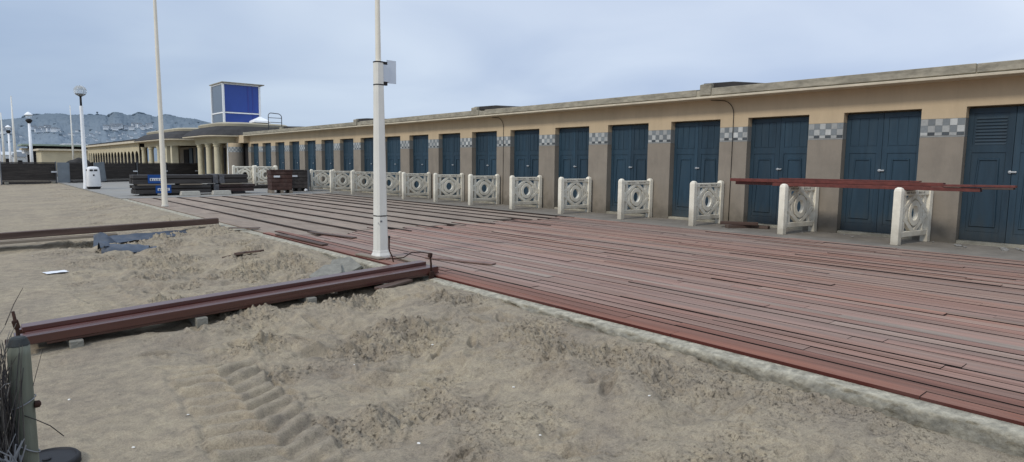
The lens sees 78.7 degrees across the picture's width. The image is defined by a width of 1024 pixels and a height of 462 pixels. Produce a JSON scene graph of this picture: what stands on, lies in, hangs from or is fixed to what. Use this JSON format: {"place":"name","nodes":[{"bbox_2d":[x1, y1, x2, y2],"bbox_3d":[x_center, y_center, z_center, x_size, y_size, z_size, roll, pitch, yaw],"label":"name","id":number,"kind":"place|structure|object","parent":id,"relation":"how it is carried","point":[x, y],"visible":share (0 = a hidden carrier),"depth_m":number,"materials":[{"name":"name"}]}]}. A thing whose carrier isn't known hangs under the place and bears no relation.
{"place":"outdoors","nodes":[
{"label":"outdoors","id":0,"kind":"place"},
{"bbox_2d":[0,112,209,160],"bbox_3d":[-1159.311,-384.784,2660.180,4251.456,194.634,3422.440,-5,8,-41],"label":"hills","id":1,"kind":"structure","parent":0,"point":[93,122],"depth_m":1830.61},
{"bbox_2d":[6,112,199,142],"bbox_3d":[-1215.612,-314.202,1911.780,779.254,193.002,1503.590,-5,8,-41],"label":"woodland","id":2,"kind":"object","parent":1,"relation":"on","point":[108,115],"visible":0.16,"depth_m":2315.11,"materials":[{"name":"green plant"}]},
{"bbox_2d":[57,177,356,198],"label":"pavement","id":3,"kind":"structure","parent":0,"point":[120,190],"depth_m":28.49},
{"bbox_2d":[57,162,69,182],"bbox_3d":[-26.770,-3.489,37.306,0.046,1.200,0.620,7,9,37],"label":"metal sheet","id":4,"kind":"object","parent":3,"relation":"on","point":[63,171],"visible":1,"depth_m":37.30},
{"bbox_2d":[73,85,87,188],"bbox_3d":[-20.595,-4.494,30.006,0.533,4.918,0.512,-5,8,-41],"label":"globe lamp","id":5,"kind":"object","parent":3,"relation":"on","point":[80,91],"visible":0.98,"depth_m":29.92,"materials":[{"name":"metal"}]},
{"bbox_2d":[69,162,92,182],"bbox_3d":[-26.515,-3.574,38.486,0.600,1.360,1.688,2,6,16],"label":"hoarding panel","id":6,"kind":"object","parent":3,"relation":"on","point":[76,172],"visible":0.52,"depth_m":38.16,"materials":[{"name":"metal"}]},
{"bbox_2d":[86,166,100,188],"bbox_3d":[-20.154,-2.566,30.082,0.590,1.075,0.590,-5,8,-41],"label":"litter bin","id":7,"kind":"object","parent":3,"relation":"on","point":[93,179],"visible":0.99,"depth_m":29.87,"materials":[{"name":"white plastic"}]},
{"bbox_2d":[93,162,106,180],"bbox_3d":[-25.610,-3.667,38.845,0.047,1.200,0.580,15,21,35],"label":"metal sheet","id":8,"kind":"object","parent":3,"relation":"on","point":[100,166],"visible":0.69,"depth_m":38.91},
{"bbox_2d":[101,162,137,181],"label":"hoarding panel","id":9,"kind":"object","parent":3,"relation":"on","point":[118,172],"visible":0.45,"depth_m":40.79,"materials":[{"name":"metal"}]},
{"bbox_2d":[137,162,167,174],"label":"hoarding panel","id":10,"kind":"object","parent":3,"relation":"on","point":[149,169],"visible":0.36,"depth_m":42.73,"materials":[{"name":"grey metal"}]},
{"bbox_2d":[134,128,214,173],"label":"entrance pavilion","id":11,"kind":"structure","parent":3,"relation":"on","point":[179,148],"depth_m":50.91,"materials":[{"name":"concrete"}]},
{"bbox_2d":[167,163,197,174],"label":"hoarding panel","id":12,"kind":"object","parent":3,"relation":"on","point":[181,168],"visible":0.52,"depth_m":44.96,"materials":[{"name":"metal"}]},
{"bbox_2d":[180,191,200,195],"bbox_3d":[-13.055,-1.533,25.342,0.717,0.170,0.298,-5,8,-41],"label":"concrete block","id":13,"kind":"object","parent":3,"relation":"on","point":[185,193],"depth_m":25.20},
{"bbox_2d":[211,190,230,194],"bbox_3d":[-12.149,-1.609,26.125,0.717,0.170,0.298,-5,8,-41],"label":"concrete block","id":14,"kind":"object","parent":3,"relation":"on","point":[221,192],"depth_m":26.03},
{"bbox_2d":[182,122,285,173],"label":"entrance pavilion","id":15,"kind":"structure","parent":3,"relation":"on","point":[229,141],"depth_m":41.30,"materials":[{"name":"concrete"}]},
{"bbox_2d":[209,81,263,122],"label":"glass lantern box","id":16,"kind":"object","parent":15,"relation":"on","point":[235,102],"visible":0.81,"depth_m":42.90,"materials":[{"name":"glass"}]},
{"bbox_2d":[244,144,248,173],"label":"doorway","id":17,"kind":"structure","parent":15,"relation":"in","point":[246,159],"depth_m":40.80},
{"bbox_2d":[249,117,269,122],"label":"canopy tent","id":18,"kind":"object","parent":15,"relation":"on","point":[259,120],"visible":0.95,"depth_m":42.40,"materials":[{"name":"white paint"}]},
{"bbox_2d":[231,191,245,193],"bbox_3d":[-12.050,-1.700,27.334,0.500,0.103,0.800,-5,8,-41],"label":"skid block","id":19,"kind":"object","parent":3,"relation":"on","point":[237,192],"depth_m":27.03,"materials":[{"name":"grey"}]},
{"bbox_2d":[210,183,254,190],"bbox_3d":[-12.225,-1.901,27.225,1.772,0.324,0.912,-5,8,-41],"label":"timber bundle","id":20,"kind":"object","parent":19,"relation":"on","point":[242,187],"visible":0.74,"depth_m":26.89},
{"bbox_2d":[253,184,267,187],"bbox_3d":[-13.676,-2.339,32.906,2.600,0.138,1.700,-5,8,-41],"label":"pallet","id":21,"kind":"object","parent":3,"relation":"on","point":[262,186],"visible":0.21,"depth_m":32.50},
{"bbox_2d":[232,165,257,184],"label":"openwork rail","id":22,"kind":"object","parent":21,"relation":"on","point":[241,171],"visible":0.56,"depth_m":32.58,"materials":[{"name":"white concrete"}]},
{"bbox_2d":[253,165,277,185],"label":"openwork rail","id":23,"kind":"object","parent":21,"relation":"on","point":[258,174],"visible":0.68,"depth_m":32.54,"materials":[{"name":"white concrete"}]},
{"bbox_2d":[266,170,292,192],"bbox_3d":[-10.395,-2.224,27.962,0.970,1.030,0.940,-3,7,-33],"label":"slatted crate","id":24,"kind":"object","parent":3,"relation":"on","point":[279,181],"visible":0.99,"depth_m":27.63,"materials":[{"name":"brown wood"}]},
{"bbox_2d":[284,170,309,190],"bbox_3d":[-10.356,-2.433,29.998,0.960,1.010,0.960,-4,8,-35],"label":"slatted crate","id":25,"kind":"object","parent":3,"relation":"on","point":[300,179],"visible":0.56,"depth_m":29.71,"materials":[{"name":"wood"}]},
{"bbox_2d":[310,169,334,190],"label":"openwork rail","id":26,"kind":"object","parent":3,"relation":"on","point":[315,178],"visible":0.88,"depth_m":30.46,"materials":[{"name":"white concrete"}]},
{"bbox_2d":[329,170,355,192],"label":"openwork rail","id":27,"kind":"object","parent":3,"relation":"on","point":[337,180],"visible":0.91,"depth_m":28.94,"materials":[{"name":"white concrete"}]},
{"bbox_2d":[0,179,1023,461],"bbox_3d":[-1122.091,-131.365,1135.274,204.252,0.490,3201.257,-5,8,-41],"label":"sand","id":28,"kind":"structure","parent":0,"point":[436,371],"depth_m":4.61,"materials":[{"name":"sand"}]},
{"bbox_2d":[5,125,11,161],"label":"double lamp","id":29,"kind":"object","parent":28,"relation":"on","point":[8,127],"visible":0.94,"depth_m":66.38,"materials":[{"name":"metal"}]},
{"bbox_2d":[6,311,19,341],"bbox_3d":[-4.055,0.846,5.087,0.050,0.392,0.120,6,8,43],"label":"iron clamp","id":30,"kind":"object","parent":28,"relation":"on","point":[14,321],"visible":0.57,"depth_m":5.08,"materials":[{"name":"metal"}]},
{"bbox_2d":[0,288,42,461],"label":"brushwood fence","id":31,"kind":"object","parent":28,"relation":"on","point":[9,452],"visible":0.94,"depth_m":2.58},
{"bbox_2d":[0,161,57,184],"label":"hoarding panel","id":32,"kind":"object","parent":28,"relation":"on","point":[16,172],"visible":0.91,"depth_m":36.26,"materials":[{"name":"grey wood"}]},
{"bbox_2d":[24,112,33,161],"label":"double lamp","id":33,"kind":"object","parent":28,"relation":"on","point":[28,116],"visible":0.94,"depth_m":47.45,"materials":[{"name":"metal"}]},
{"bbox_2d":[7,335,63,461],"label":"wooden post","id":34,"kind":"object","parent":28,"relation":"on","point":[32,449],"visible":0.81,"depth_m":2.64,"materials":[{"name":"wood"}]},
{"bbox_2d":[0,233,117,244],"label":"board","id":35,"kind":"object","parent":28,"relation":"on","point":[47,239],"visible":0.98,"depth_m":11.82,"materials":[{"name":"brown wood"}]},
{"bbox_2d":[0,218,218,239],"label":"beam","id":36,"kind":"structure","parent":35,"relation":"on","point":[82,230],"depth_m":12.45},
{"bbox_2d":[39,447,81,461],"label":"rubber disc","id":37,"kind":"object","parent":28,"relation":"on","point":[63,454],"visible":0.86,"depth_m":3.40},
{"bbox_2d":[66,338,83,348],"bbox_3d":[-3.940,0.984,5.603,0.100,0.138,0.640,-5,8,-41],"label":"bearer block","id":38,"kind":"object","parent":28,"relation":"on","point":[75,343],"depth_m":5.37,"materials":[{"name":"concrete"}]},
{"bbox_2d":[93,229,187,253],"bbox_3d":[-7.213,0.128,12.189,1.462,0.305,2.781,0,6,-7],"label":"tarpaulin","id":39,"kind":"object","parent":28,"relation":"on","point":[102,240],"visible":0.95,"depth_m":11.65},
{"bbox_2d":[189,316,207,328],"bbox_3d":[-3.185,0.897,6.253,0.100,0.178,0.640,-5,8,-41],"label":"bearer block","id":40,"kind":"object","parent":28,"relation":"on","point":[197,322],"depth_m":6.02,"materials":[{"name":"concrete"}]},
{"bbox_2d":[20,265,437,343],"bbox_3d":[-2.528,0.688,6.536,4.134,0.072,0.145,-8,10,-40],"label":"plank","id":41,"kind":"object","parent":40,"relation":"on","point":[41,336],"visible":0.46,"depth_m":6.11,"materials":[{"name":"wood"}]},
{"bbox_2d":[47,272,438,343],"bbox_3d":[-2.466,0.727,6.615,3.984,0.023,0.140,-8,10,-40],"label":"plank","id":42,"kind":"object","parent":41,"relation":"on","point":[131,327],"visible":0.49,"depth_m":6.15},
{"bbox_2d":[298,296,316,302],"bbox_3d":[-2.354,0.769,6.965,0.100,0.155,0.640,-5,8,-41],"label":"bearer block","id":43,"kind":"object","parent":28,"relation":"on","point":[312,299],"depth_m":6.74,"materials":[{"name":"concrete"}]},
{"bbox_2d":[309,264,341,277],"bbox_3d":[-2.535,0.582,8.581,0.358,0.050,0.634,10,21,18],"label":"concrete slab","id":44,"kind":"object","parent":28,"relation":"on","point":[329,269],"depth_m":8.61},
{"bbox_2d":[331,257,361,272],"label":"concrete slab","id":45,"kind":"structure","parent":28,"relation":"on","point":[348,264],"depth_m":8.91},
{"bbox_2d":[374,279,412,289],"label":"plank","id":46,"kind":"object","parent":28,"relation":"on","point":[396,283],"visible":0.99,"depth_m":7.31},
{"bbox_2d":[0,0,1023,126],"label":"sky","id":47,"kind":"structure","parent":0,"point":[313,60],"materials":[{"name":"grey"}]},
{"bbox_2d":[325,192,1023,260],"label":"apron","id":48,"kind":"object","parent":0,"point":[973,250],"visible":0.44,"depth_m":13.31,"materials":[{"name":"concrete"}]},
{"bbox_2d":[350,170,372,194],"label":"openwork rail","id":49,"kind":"object","parent":48,"relation":"on","point":[356,181],"visible":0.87,"depth_m":27.33,"materials":[{"name":"white concrete"}]},
{"bbox_2d":[386,171,401,195],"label":"openwork rail","id":50,"kind":"object","parent":48,"relation":"on","point":[396,181],"visible":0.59,"depth_m":26.03,"materials":[{"name":"white concrete"}]},
{"bbox_2d":[402,172,430,198],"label":"openwork rail","id":51,"kind":"object","parent":48,"relation":"on","point":[410,182],"visible":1,"depth_m":24.23,"materials":[{"name":"white concrete"}]},
{"bbox_2d":[433,173,463,201],"bbox_3d":[-2.290,-1.586,22.697,1.220,1.040,0.130,-4,8,-36],"label":"openwork rail","id":52,"kind":"object","parent":48,"relation":"on","point":[456,186],"visible":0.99,"depth_m":22.63,"materials":[{"name":"white concrete"}]},
{"bbox_2d":[468,174,499,205],"bbox_3d":[-0.943,-1.401,21.104,1.220,1.040,0.130,-4,8,-37],"label":"openwork rail","id":53,"kind":"object","parent":48,"relation":"on","point":[476,188],"visible":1,"depth_m":21.05,"materials":[{"name":"white concrete"}]},
{"bbox_2d":[509,175,541,208],"bbox_3d":[0.438,-1.218,19.520,1.220,1.040,0.130,-4,8,-38],"label":"openwork rail","id":54,"kind":"object","parent":48,"relation":"on","point":[516,190],"visible":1,"depth_m":19.44,"materials":[{"name":"white concrete"}]},
{"bbox_2d":[558,177,591,213],"bbox_3d":[1.808,-1.034,17.935,1.220,1.040,0.130,-4,8,-39],"label":"openwork rail","id":55,"kind":"object","parent":48,"relation":"on","point":[565,193],"visible":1,"depth_m":17.85,"materials":[{"name":"white concrete"}]},
{"bbox_2d":[243,59,1023,248],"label":"bathing cabin row","id":56,"kind":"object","parent":48,"relation":"on","point":[962,124],"visible":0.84,"depth_m":14.60,"materials":[{"name":"concrete"}]},
{"bbox_2d":[254,144,259,183],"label":"door","id":57,"kind":"structure","parent":56,"relation":"in","point":[256,149],"depth_m":39.80,"materials":[{"name":"blue paint"}]},
{"bbox_2d":[264,143,270,183],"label":"door","id":58,"kind":"structure","parent":56,"relation":"in","point":[268,146],"depth_m":38.26,"materials":[{"name":"blue paint"}]},
{"bbox_2d":[278,143,285,169],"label":"door","id":59,"kind":"structure","parent":56,"relation":"in","point":[281,147],"depth_m":36.64,"materials":[{"name":"blue paint"}]},
{"bbox_2d":[292,142,299,169],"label":"door","id":60,"kind":"structure","parent":56,"relation":"in","point":[295,145],"depth_m":35.04,"materials":[{"name":"blue paint"}]},
{"bbox_2d":[308,141,316,188],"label":"door","id":61,"kind":"structure","parent":56,"relation":"in","point":[311,144],"depth_m":33.46,"materials":[{"name":"blue paint"}]},
{"bbox_2d":[323,140,333,189],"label":"door","id":62,"kind":"structure","parent":56,"relation":"in","point":[329,145],"depth_m":31.86,"materials":[{"name":"blue paint"}]},
{"bbox_2d":[341,139,353,191],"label":"door","id":63,"kind":"structure","parent":56,"relation":"in","point":[348,149],"depth_m":30.28,"materials":[{"name":"blue paint"}]},
{"bbox_2d":[362,138,372,192],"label":"door","id":64,"kind":"structure","parent":56,"relation":"in","point":[368,143],"depth_m":28.76,"materials":[{"name":"blue paint"}]},
{"bbox_2d":[387,137,400,195],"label":"door","id":65,"kind":"structure","parent":56,"relation":"in","point":[393,143],"depth_m":27.09,"materials":[{"name":"blue paint"}]},
{"bbox_2d":[410,136,427,197],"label":"door","id":66,"kind":"structure","parent":56,"relation":"in","point":[420,143],"depth_m":25.47,"materials":[{"name":"blue paint"}]},
{"bbox_2d":[439,134,459,200],"bbox_3d":[-2.248,-2.410,23.809,0.330,2.520,1.401,-5,8,-41],"label":"door","id":67,"kind":"structure","parent":56,"relation":"in","point":[450,143],"depth_m":23.85,"materials":[{"name":"blue paint"}]},
{"bbox_2d":[473,132,496,203],"bbox_3d":[-0.859,-2.225,22.220,0.330,2.520,1.401,-5,8,-41],"label":"door","id":68,"kind":"structure","parent":56,"relation":"in","point":[486,143],"depth_m":22.24,"materials":[{"name":"blue paint"}]},
{"bbox_2d":[514,130,538,206],"bbox_3d":[0.530,-2.041,20.632,0.330,2.520,1.401,-5,8,-41],"label":"door","id":69,"kind":"structure","parent":56,"relation":"in","point":[526,143],"depth_m":20.65,"materials":[{"name":"blue paint"}]},
{"bbox_2d":[554,128,588,210],"bbox_3d":[1.918,-1.857,19.043,0.330,2.520,1.401,-5,8,-41],"label":"door","id":70,"kind":"structure","parent":56,"relation":"in","point":[573,142],"depth_m":19.04,"materials":[{"name":"blue paint"}]},
{"bbox_2d":[606,125,648,216],"bbox_3d":[3.307,-1.672,17.455,0.330,2.520,1.401,-5,8,-41],"label":"door","id":71,"kind":"structure","parent":56,"relation":"in","point":[629,153],"depth_m":17.48,"materials":[{"name":"blue paint"}]},
{"bbox_2d":[668,121,719,222],"bbox_3d":[4.696,-1.488,15.866,0.330,2.520,1.401,-5,8,-41],"label":"door","id":72,"kind":"structure","parent":56,"relation":"in","point":[696,149],"depth_m":15.93,"materials":[{"name":"blue paint"}]},
{"bbox_2d":[747,117,808,229],"bbox_3d":[6.084,-1.304,14.278,0.330,2.520,1.401,-5,8,-41],"label":"door","id":73,"kind":"structure","parent":56,"relation":"in","point":[778,145],"depth_m":14.36,"materials":[{"name":"blue paint"}]},
{"bbox_2d":[837,111,921,238],"bbox_3d":[7.473,-1.119,12.689,0.330,2.520,1.401,-5,8,-41],"label":"door","id":74,"kind":"structure","parent":56,"relation":"in","point":[879,146],"depth_m":12.73,"materials":[{"name":"blue paint"}]},
{"bbox_2d":[956,106,1023,248],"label":"door","id":75,"kind":"structure","parent":56,"relation":"in","point":[995,136],"depth_m":11.28,"materials":[{"name":"blue paint"}]},
{"bbox_2d":[617,178,652,218],"bbox_3d":[3.235,-0.851,16.364,1.220,1.040,0.130,-4,8,-37],"label":"openwork rail","id":76,"kind":"object","parent":48,"relation":"on","point":[626,196],"visible":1,"depth_m":16.29,"materials":[{"name":"white concrete"}]},
{"bbox_2d":[688,180,723,225],"bbox_3d":[4.608,-0.669,14.793,1.220,1.040,0.130,-5,8,-39],"label":"openwork rail","id":77,"kind":"object","parent":48,"relation":"on","point":[697,198],"visible":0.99,"depth_m":14.70,"materials":[{"name":"white concrete"}]},
{"bbox_2d":[720,221,757,225],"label":"plank","id":78,"kind":"object","parent":48,"relation":"on","point":[738,223],"visible":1,"depth_m":14.09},
{"bbox_2d":[751,225,769,228],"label":"plank","id":79,"kind":"object","parent":48,"relation":"on","point":[761,227],"visible":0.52,"depth_m":13.98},
{"bbox_2d":[777,184,818,234],"bbox_3d":[6.035,-0.479,13.152,1.220,1.040,0.130,-3,7,-33],"label":"openwork rail","id":80,"kind":"object","parent":48,"relation":"on","point":[788,210],"visible":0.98,"depth_m":13.06,"materials":[{"name":"white concrete"}]},
{"bbox_2d":[736,181,930,186],"bbox_3d":[6.252,-0.923,12.558,0.150,0.066,3.700,-5,8,-42],"label":"plank","id":81,"kind":"object","parent":80,"relation":"on","point":[753,183],"visible":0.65,"depth_m":13.48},
{"bbox_2d":[772,182,981,191],"bbox_3d":[6.663,-0.834,11.762,0.150,0.066,3.550,-5,8,-41],"label":"plank","id":82,"kind":"object","parent":80,"relation":"on","point":[963,189],"visible":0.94,"depth_m":11.50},
{"bbox_2d":[730,178,945,186],"bbox_3d":[6.200,-0.972,12.361,0.150,0.066,3.981,-5,8,-42],"label":"plank","id":83,"kind":"object","parent":82,"relation":"on","point":[845,182],"visible":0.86,"depth_m":12.07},
{"bbox_2d":[779,178,921,181],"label":"plank","id":84,"kind":"object","parent":83,"relation":"on","point":[851,180],"visible":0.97,"depth_m":11.98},
{"bbox_2d":[942,184,1016,187],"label":"plank","id":85,"kind":"object","parent":82,"relation":"on","point":[991,186],"visible":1,"depth_m":10.34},
{"bbox_2d":[890,187,933,244],"bbox_3d":[7.401,-0.293,11.549,1.220,1.040,0.130,-3,7,-33],"label":"openwork rail","id":86,"kind":"object","parent":48,"relation":"on","point":[918,223],"visible":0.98,"depth_m":11.44,"materials":[{"name":"white concrete"}]},
{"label":"boardwalk bed","id":87,"kind":"structure","parent":0,"visible":0},
{"bbox_2d":[128,194,553,236],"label":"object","id":88,"kind":"object","parent":87,"relation":"on","point":[227,219],"visible":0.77,"depth_m":17.31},
{"bbox_2d":[153,0,168,206],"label":"flagpole","id":89,"kind":"object","parent":88,"relation":"on","point":[162,156],"visible":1,"depth_m":18.82,"materials":[{"name":"metal"}]},
{"bbox_2d":[153,193,569,234],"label":"joists","id":90,"kind":"object","parent":88,"relation":"on","point":[390,228],"visible":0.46,"depth_m":17.74,"materials":[{"name":"wood"}]},
{"bbox_2d":[120,199,1023,457],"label":"kerb","id":91,"kind":"structure","parent":87,"relation":"on","point":[1000,436],"depth_m":4.26,"materials":[{"name":"concrete"}]},
{"bbox_2d":[386,252,433,278],"bbox_3d":[-1.256,0.440,7.708,0.591,0.367,0.060,0,6,-7],"label":"iron clamp","id":92,"kind":"object","parent":91,"relation":"on","point":[431,274],"visible":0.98,"depth_m":7.72,"materials":[{"name":"metal"}]},
{"bbox_2d":[263,216,1023,425],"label":"boardwalk","id":93,"kind":"structure","parent":87,"relation":"on","point":[945,329],"depth_m":6.98,"materials":[{"name":"wood"}]},
{"bbox_2d":[275,233,327,244],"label":"plank","id":94,"kind":"object","parent":93,"relation":"on","point":[300,239],"visible":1,"depth_m":11.07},
{"bbox_2d":[307,231,356,237],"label":"plank","id":95,"kind":"object","parent":93,"relation":"on","point":[329,234],"visible":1,"depth_m":11.88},
{"bbox_2d":[355,253,385,259],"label":"plank","id":96,"kind":"object","parent":93,"relation":"on","point":[368,256],"visible":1,"depth_m":9.17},
{"bbox_2d":[371,0,395,257],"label":"flag mast","id":97,"kind":"object","parent":93,"relation":"on","point":[384,73],"visible":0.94,"depth_m":9.07,"materials":[{"name":"metal"}]},
{"bbox_2d":[424,256,495,264],"bbox_3d":[-0.752,0.419,8.924,1.164,0.020,0.120,4,7,30],"label":"plank","id":98,"kind":"object","parent":93,"relation":"on","point":[464,260],"visible":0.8,"depth_m":8.86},
{"label":"ground","id":99,"kind":"structure","parent":0,"visible":0},
{"bbox_2d":[0,112,5,161],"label":"flagpole","id":100,"kind":"object","parent":99,"relation":"on","point":[3,151],"visible":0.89,"depth_m":85.57,"materials":[{"name":"metal"}]},
{"bbox_2d":[10,96,16,161],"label":"flagpole","id":101,"kind":"object","parent":99,"relation":"on","point":[14,146],"visible":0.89,"depth_m":66.05,"materials":[{"name":"metal"}]},
{"bbox_2d":[12,153,26,161],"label":"beach hut","id":102,"kind":"object","parent":99,"relation":"on","point":[21,157],"visible":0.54,"depth_m":87.97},
{"bbox_2d":[17,144,87,161],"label":"green roofed building","id":103,"kind":"structure","parent":99,"relation":"on","point":[47,146],"depth_m":92.74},
{"bbox_2d":[33,148,92,166],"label":"pavilion","id":104,"kind":"structure","parent":99,"relation":"on","point":[54,155],"depth_m":84.30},
{"bbox_2d":[70,107,74,159],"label":"flagpole","id":105,"kind":"object","parent":99,"relation":"on","point":[73,158],"visible":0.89,"depth_m":73.46,"materials":[{"name":"metal"}]},
{"bbox_2d":[86,139,147,165],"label":"arcade range","id":106,"kind":"structure","parent":99,"relation":"on","point":[123,152],"depth_m":68.37,"materials":[{"name":"concrete"}]},
{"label":"plank","id":107,"kind":"object","parent":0,"visible":0},
{"bbox_2d":[25,264,427,332],"bbox_3d":[-2.622,0.666,6.658,4.074,0.055,0.145,-8,10,-40],"label":"plank","id":108,"kind":"object","parent":107,"relation":"on","point":[211,301],"visible":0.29,"depth_m":6.21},
{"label":"plank","id":109,"kind":"object","parent":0,"visible":0},
{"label":"plank","id":110,"kind":"object","parent":109,"relation":"on","visible":0},
{"bbox_2d":[21,260,425,331],"bbox_3d":[-2.670,0.616,6.671,4.064,0.040,0.145,-8,10,-40],"label":"plank","id":111,"kind":"object","parent":110,"relation":"on","point":[129,310],"visible":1,"depth_m":6.25,"materials":[{"name":"wood"}]},
{"bbox_3d":[-13.863,-1.533,25.769,0.500,0.073,0.800,-5,8,-41],"label":"skid block","id":112,"kind":"object","parent":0,"visible":0},
{"bbox_2d":[130,184,211,193],"bbox_3d":[-13.923,-1.734,25.611,2.884,0.344,0.915,-5,8,-41],"label":"timber bundle","id":113,"kind":"object","parent":112,"relation":"on","point":[156,189],"visible":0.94,"depth_m":25.18,"materials":[{"name":"black wood"}]},
{"bbox_2d":[133,184,160,185],"bbox_3d":[-14.557,-1.859,24.971,0.850,0.045,0.830,-5,8,-41],"label":"timber bearer","id":114,"kind":"object","parent":113,"relation":"on","point":[145,184],"visible":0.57,"depth_m":24.60,"materials":[{"name":"grey wood"}]},
{"bbox_2d":[129,174,211,183],"bbox_3d":[-13.931,-2.128,25.532,2.890,0.364,0.915,-5,8,-41],"label":"timber bundle","id":115,"kind":"object","parent":114,"relation":"on","point":[171,179],"visible":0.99,"depth_m":25.20,"materials":[{"name":"black wood"}]},
{"bbox_3d":[-12.282,-2.064,27.069,0.850,0.045,0.830,-5,8,-41],"label":"timber bearer","id":116,"kind":"object","parent":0,"visible":0},
{"bbox_2d":[205,174,247,182],"bbox_3d":[-12.339,-2.280,27.094,1.561,0.384,0.892,-5,8,-41],"label":"timber bundle","id":117,"kind":"object","parent":116,"relation":"on","point":[229,178],"visible":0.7,"depth_m":26.75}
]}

